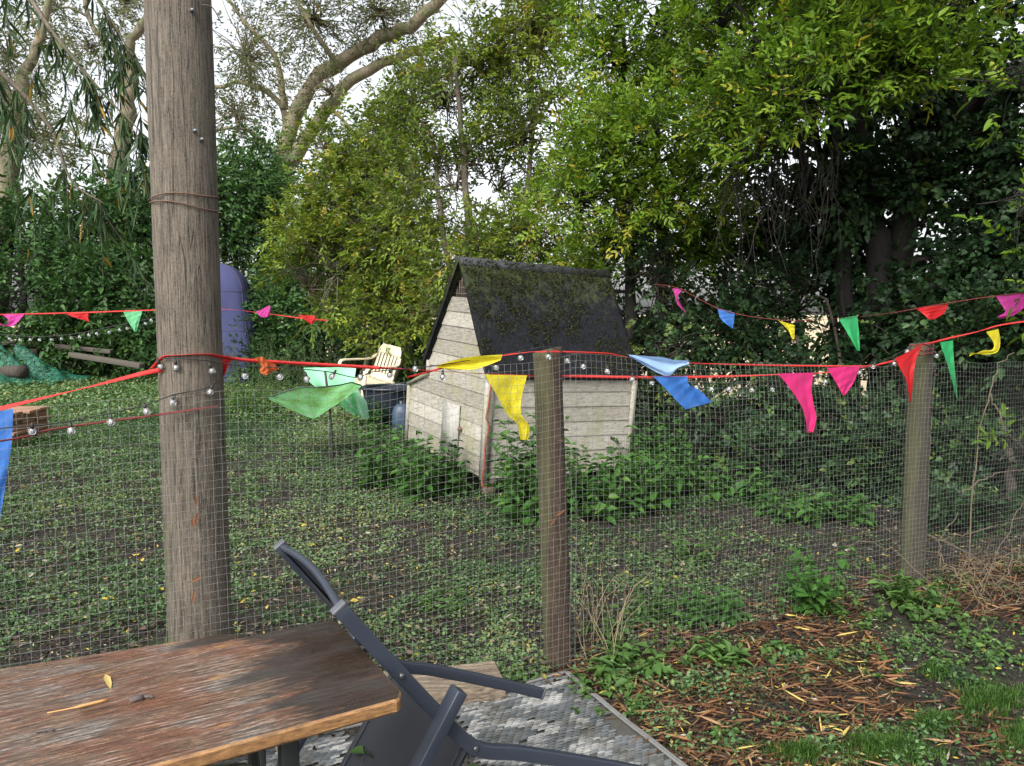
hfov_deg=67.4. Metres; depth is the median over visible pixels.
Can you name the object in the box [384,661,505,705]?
timber board
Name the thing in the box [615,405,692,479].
nettle clump
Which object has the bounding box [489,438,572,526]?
nettle clump
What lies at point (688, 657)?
weed plant
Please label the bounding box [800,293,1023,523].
ivy bush
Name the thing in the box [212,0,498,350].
poplar tree
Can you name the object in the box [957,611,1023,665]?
weed plant
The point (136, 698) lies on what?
bark bit
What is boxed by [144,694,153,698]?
bark bit
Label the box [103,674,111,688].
fallen leaf
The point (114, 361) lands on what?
plank
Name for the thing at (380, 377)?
plastic chair
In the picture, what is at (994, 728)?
leaf litter
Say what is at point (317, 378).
plastic sheet
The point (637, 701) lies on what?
weed plant
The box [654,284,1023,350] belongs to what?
bunting
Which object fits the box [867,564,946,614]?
weed plant
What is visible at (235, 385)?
weed clump
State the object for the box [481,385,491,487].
wooden plank
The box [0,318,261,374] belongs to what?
garden mesh
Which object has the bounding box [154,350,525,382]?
string lights
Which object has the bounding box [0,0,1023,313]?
sky
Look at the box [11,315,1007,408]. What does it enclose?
field
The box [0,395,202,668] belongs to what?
wire fence
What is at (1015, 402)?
wire fence
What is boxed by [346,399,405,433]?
nettle clump
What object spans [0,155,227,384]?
hedge bush
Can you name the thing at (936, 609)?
weed plant
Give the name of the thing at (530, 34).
sallow shrub
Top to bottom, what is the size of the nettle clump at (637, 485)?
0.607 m
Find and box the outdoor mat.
[212,669,687,765]
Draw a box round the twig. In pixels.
[47,698,106,713]
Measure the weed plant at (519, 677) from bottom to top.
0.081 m
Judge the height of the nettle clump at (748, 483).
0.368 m
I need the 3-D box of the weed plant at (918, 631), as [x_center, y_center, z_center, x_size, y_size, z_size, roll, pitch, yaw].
[1.901,1.127,3.297,0.455,0.076,0.443,-2,6,-19]
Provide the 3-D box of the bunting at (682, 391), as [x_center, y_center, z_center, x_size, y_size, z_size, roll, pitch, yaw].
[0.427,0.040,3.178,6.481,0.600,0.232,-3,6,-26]
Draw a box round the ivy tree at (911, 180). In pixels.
[698,0,1023,453]
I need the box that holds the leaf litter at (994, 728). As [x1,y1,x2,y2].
[534,545,1023,765]
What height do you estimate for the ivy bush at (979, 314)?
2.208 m
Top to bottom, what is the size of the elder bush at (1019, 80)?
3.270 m
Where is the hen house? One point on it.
(488, 306)
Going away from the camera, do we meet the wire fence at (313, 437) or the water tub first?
the wire fence at (313, 437)
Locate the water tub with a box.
[360,383,406,431]
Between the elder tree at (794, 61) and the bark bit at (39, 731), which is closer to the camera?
the bark bit at (39, 731)
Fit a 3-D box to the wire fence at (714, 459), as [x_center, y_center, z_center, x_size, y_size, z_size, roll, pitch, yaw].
[1.205,0.482,3.558,2.201,1.293,0.074,-3,6,-27]
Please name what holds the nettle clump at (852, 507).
on the ground at (590, 598)
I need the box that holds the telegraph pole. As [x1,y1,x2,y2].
[143,0,231,642]
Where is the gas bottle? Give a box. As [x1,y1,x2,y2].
[392,400,405,434]
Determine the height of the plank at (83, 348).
0.188 m
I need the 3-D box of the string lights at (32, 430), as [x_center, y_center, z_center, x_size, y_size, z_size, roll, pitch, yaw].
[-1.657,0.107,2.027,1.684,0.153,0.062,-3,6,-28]
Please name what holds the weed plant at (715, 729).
on the ground at (590, 598)
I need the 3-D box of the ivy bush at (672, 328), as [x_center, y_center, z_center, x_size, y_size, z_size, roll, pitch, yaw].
[2.025,-0.892,7.800,2.922,3.595,2.471,0,5,0]
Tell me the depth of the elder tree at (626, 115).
7.04 m
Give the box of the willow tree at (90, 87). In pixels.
[0,0,154,301]
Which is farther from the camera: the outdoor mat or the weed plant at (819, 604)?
the weed plant at (819, 604)
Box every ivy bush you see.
[589,143,829,469]
[675,232,890,490]
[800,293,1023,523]
[882,269,1023,543]
[1007,253,1023,422]
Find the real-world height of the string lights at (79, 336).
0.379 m
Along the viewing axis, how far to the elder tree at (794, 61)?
5.40 m
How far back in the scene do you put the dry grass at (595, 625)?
3.35 m
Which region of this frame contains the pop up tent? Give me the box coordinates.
[220,263,259,385]
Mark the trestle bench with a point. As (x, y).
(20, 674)
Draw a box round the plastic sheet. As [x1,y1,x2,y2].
[304,367,368,418]
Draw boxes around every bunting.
[0,306,326,331]
[0,321,1023,515]
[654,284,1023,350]
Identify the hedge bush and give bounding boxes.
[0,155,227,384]
[0,171,138,385]
[129,117,318,361]
[226,236,439,389]
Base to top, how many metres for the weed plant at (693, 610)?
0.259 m
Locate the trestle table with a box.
[0,621,400,765]
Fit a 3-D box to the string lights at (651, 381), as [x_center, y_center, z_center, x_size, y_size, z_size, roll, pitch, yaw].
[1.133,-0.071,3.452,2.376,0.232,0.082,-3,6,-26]
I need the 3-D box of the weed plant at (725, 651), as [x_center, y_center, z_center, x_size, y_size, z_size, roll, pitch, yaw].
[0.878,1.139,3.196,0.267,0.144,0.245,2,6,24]
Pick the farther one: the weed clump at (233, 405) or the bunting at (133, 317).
the weed clump at (233, 405)
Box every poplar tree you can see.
[0,0,100,337]
[0,0,144,322]
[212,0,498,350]
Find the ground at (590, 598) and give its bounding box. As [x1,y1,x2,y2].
[0,314,1023,765]
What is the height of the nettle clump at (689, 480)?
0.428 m
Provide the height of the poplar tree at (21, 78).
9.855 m
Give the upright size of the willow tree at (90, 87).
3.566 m
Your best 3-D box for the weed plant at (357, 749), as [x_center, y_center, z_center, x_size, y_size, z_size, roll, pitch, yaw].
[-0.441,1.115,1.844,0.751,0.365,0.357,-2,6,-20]
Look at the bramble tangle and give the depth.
4.06 m
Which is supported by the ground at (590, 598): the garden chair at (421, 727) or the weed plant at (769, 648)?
the weed plant at (769, 648)
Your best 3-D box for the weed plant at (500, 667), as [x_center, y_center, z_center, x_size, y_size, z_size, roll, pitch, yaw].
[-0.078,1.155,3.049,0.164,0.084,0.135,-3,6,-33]
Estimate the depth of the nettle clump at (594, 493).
5.40 m
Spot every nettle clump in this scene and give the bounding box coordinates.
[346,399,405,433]
[353,424,421,490]
[380,433,473,504]
[483,405,569,508]
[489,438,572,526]
[565,436,635,525]
[597,438,679,520]
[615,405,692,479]
[641,445,716,499]
[701,458,780,505]
[754,488,836,528]
[796,492,880,529]
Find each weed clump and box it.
[222,336,289,402]
[224,378,270,417]
[229,382,297,420]
[243,333,321,392]
[284,337,359,385]
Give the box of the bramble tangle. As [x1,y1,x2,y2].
[812,353,1023,639]
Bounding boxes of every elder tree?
[509,0,769,453]
[657,0,1023,395]
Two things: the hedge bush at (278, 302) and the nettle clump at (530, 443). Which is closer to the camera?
the nettle clump at (530, 443)
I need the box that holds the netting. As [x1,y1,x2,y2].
[0,341,94,385]
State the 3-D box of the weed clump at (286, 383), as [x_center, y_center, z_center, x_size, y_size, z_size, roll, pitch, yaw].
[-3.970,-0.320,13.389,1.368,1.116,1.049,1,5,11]
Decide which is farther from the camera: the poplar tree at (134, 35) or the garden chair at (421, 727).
the poplar tree at (134, 35)
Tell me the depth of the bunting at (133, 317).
6.60 m
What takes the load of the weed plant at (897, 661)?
on the ground at (590, 598)
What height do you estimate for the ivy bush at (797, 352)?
2.484 m
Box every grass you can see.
[537,541,653,662]
[756,658,1023,765]
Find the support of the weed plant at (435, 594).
on the ground at (590, 598)
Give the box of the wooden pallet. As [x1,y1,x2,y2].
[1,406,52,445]
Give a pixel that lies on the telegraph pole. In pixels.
(180, 87)
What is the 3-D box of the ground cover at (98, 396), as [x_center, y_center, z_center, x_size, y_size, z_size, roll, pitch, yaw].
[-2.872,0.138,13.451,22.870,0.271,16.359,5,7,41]
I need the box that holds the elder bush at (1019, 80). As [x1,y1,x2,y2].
[950,4,1023,459]
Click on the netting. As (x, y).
(27, 363)
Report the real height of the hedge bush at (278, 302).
4.025 m
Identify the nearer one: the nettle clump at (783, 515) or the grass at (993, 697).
the grass at (993, 697)
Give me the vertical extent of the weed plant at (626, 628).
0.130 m
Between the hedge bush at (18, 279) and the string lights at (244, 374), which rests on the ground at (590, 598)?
the hedge bush at (18, 279)
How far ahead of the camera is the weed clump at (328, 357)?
14.19 m
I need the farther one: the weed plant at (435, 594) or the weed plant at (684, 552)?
the weed plant at (684, 552)
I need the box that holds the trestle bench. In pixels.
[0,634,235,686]
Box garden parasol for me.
[268,372,361,461]
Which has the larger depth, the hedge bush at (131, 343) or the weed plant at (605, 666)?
the hedge bush at (131, 343)
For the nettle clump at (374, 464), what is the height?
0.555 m
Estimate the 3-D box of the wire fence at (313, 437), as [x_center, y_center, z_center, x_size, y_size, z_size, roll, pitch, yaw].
[-0.369,0.558,2.736,1.388,1.292,0.034,-2,6,-25]
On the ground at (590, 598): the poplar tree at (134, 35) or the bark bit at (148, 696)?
the poplar tree at (134, 35)
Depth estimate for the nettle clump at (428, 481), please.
6.01 m
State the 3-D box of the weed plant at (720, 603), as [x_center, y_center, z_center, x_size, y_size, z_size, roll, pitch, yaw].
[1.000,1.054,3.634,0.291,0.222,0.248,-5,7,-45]
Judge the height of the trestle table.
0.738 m
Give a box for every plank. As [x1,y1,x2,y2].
[1,341,37,346]
[55,344,113,353]
[68,352,144,368]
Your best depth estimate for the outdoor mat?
2.65 m
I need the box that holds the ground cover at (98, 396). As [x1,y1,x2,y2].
[0,370,1023,765]
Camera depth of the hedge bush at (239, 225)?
19.13 m
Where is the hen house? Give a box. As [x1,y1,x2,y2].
[404,257,639,497]
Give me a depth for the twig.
1.37 m
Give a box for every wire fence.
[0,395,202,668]
[193,354,576,689]
[569,353,936,664]
[924,361,1023,581]
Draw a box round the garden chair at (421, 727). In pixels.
[272,538,643,765]
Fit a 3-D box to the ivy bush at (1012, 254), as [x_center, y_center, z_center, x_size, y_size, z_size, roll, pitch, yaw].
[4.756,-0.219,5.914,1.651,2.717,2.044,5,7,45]
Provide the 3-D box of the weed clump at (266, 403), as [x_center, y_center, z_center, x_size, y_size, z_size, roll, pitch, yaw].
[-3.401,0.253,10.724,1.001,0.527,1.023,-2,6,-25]
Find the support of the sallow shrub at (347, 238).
on the ground at (590, 598)
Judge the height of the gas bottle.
0.400 m
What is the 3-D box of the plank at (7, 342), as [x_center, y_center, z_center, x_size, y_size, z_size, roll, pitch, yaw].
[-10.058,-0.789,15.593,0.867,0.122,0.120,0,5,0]
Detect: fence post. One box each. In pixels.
[533,346,572,669]
[899,342,933,585]
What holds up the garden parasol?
on the ground at (590, 598)
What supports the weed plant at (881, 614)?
on the ground at (590, 598)
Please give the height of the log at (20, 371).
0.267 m
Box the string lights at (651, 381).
[531,343,938,391]
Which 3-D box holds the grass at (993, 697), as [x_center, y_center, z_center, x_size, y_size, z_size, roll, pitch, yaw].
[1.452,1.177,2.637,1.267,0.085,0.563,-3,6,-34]
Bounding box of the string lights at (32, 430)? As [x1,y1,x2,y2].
[0,381,219,434]
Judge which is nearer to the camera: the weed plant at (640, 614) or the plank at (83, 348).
the weed plant at (640, 614)
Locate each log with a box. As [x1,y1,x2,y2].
[0,365,29,377]
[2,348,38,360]
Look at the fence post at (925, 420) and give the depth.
4.04 m
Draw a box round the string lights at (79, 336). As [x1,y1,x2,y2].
[0,317,155,340]
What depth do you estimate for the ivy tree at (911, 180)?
6.94 m
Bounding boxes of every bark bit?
[35,729,54,732]
[129,695,143,702]
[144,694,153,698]
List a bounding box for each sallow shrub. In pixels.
[246,80,464,393]
[348,0,613,373]
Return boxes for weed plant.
[349,745,477,765]
[415,586,468,614]
[481,660,514,679]
[510,663,546,680]
[567,667,650,716]
[578,603,640,640]
[585,639,676,690]
[602,624,707,675]
[620,578,686,629]
[656,574,713,631]
[662,524,736,565]
[688,635,753,674]
[698,585,754,626]
[708,725,753,750]
[757,640,803,663]
[771,556,823,614]
[781,536,860,619]
[821,639,906,679]
[825,591,892,629]
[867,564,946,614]
[891,585,969,629]
[897,617,1020,673]
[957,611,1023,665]
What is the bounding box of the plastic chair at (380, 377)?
[332,343,401,409]
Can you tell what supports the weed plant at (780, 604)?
on the ground at (590, 598)

